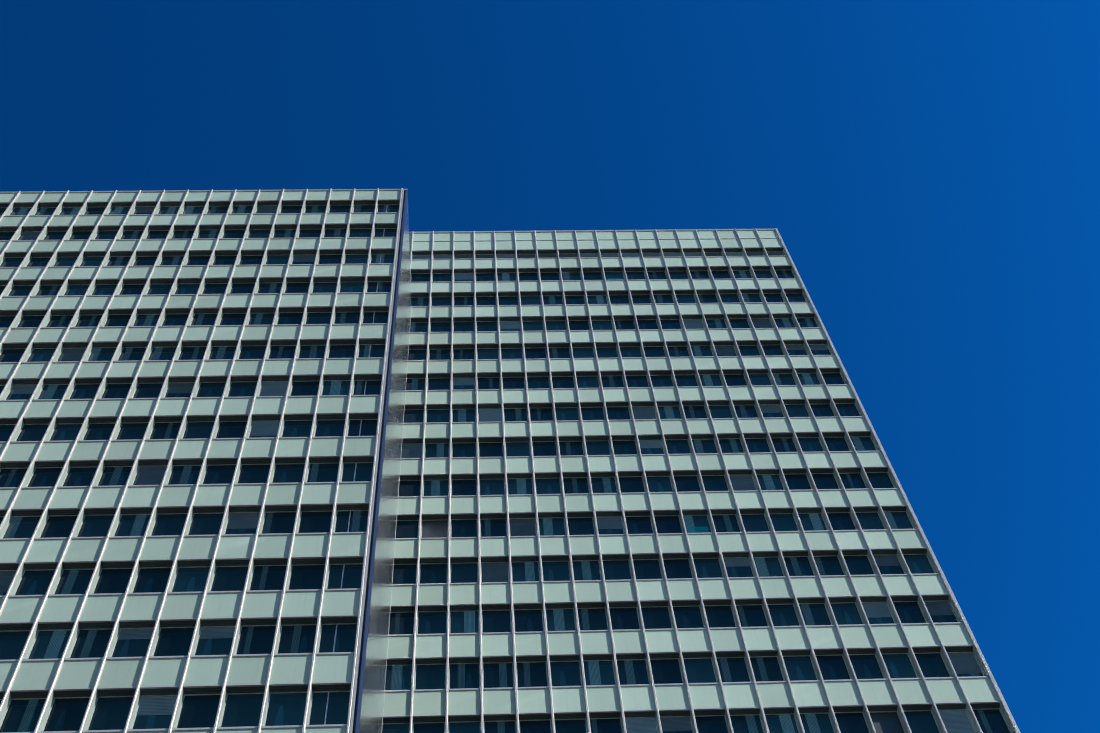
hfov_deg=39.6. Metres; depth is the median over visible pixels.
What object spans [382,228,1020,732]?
office building
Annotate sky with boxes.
[0,0,1099,732]
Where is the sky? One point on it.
(927, 171)
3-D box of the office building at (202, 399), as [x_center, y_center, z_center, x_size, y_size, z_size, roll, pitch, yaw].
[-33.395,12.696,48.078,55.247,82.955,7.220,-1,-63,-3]

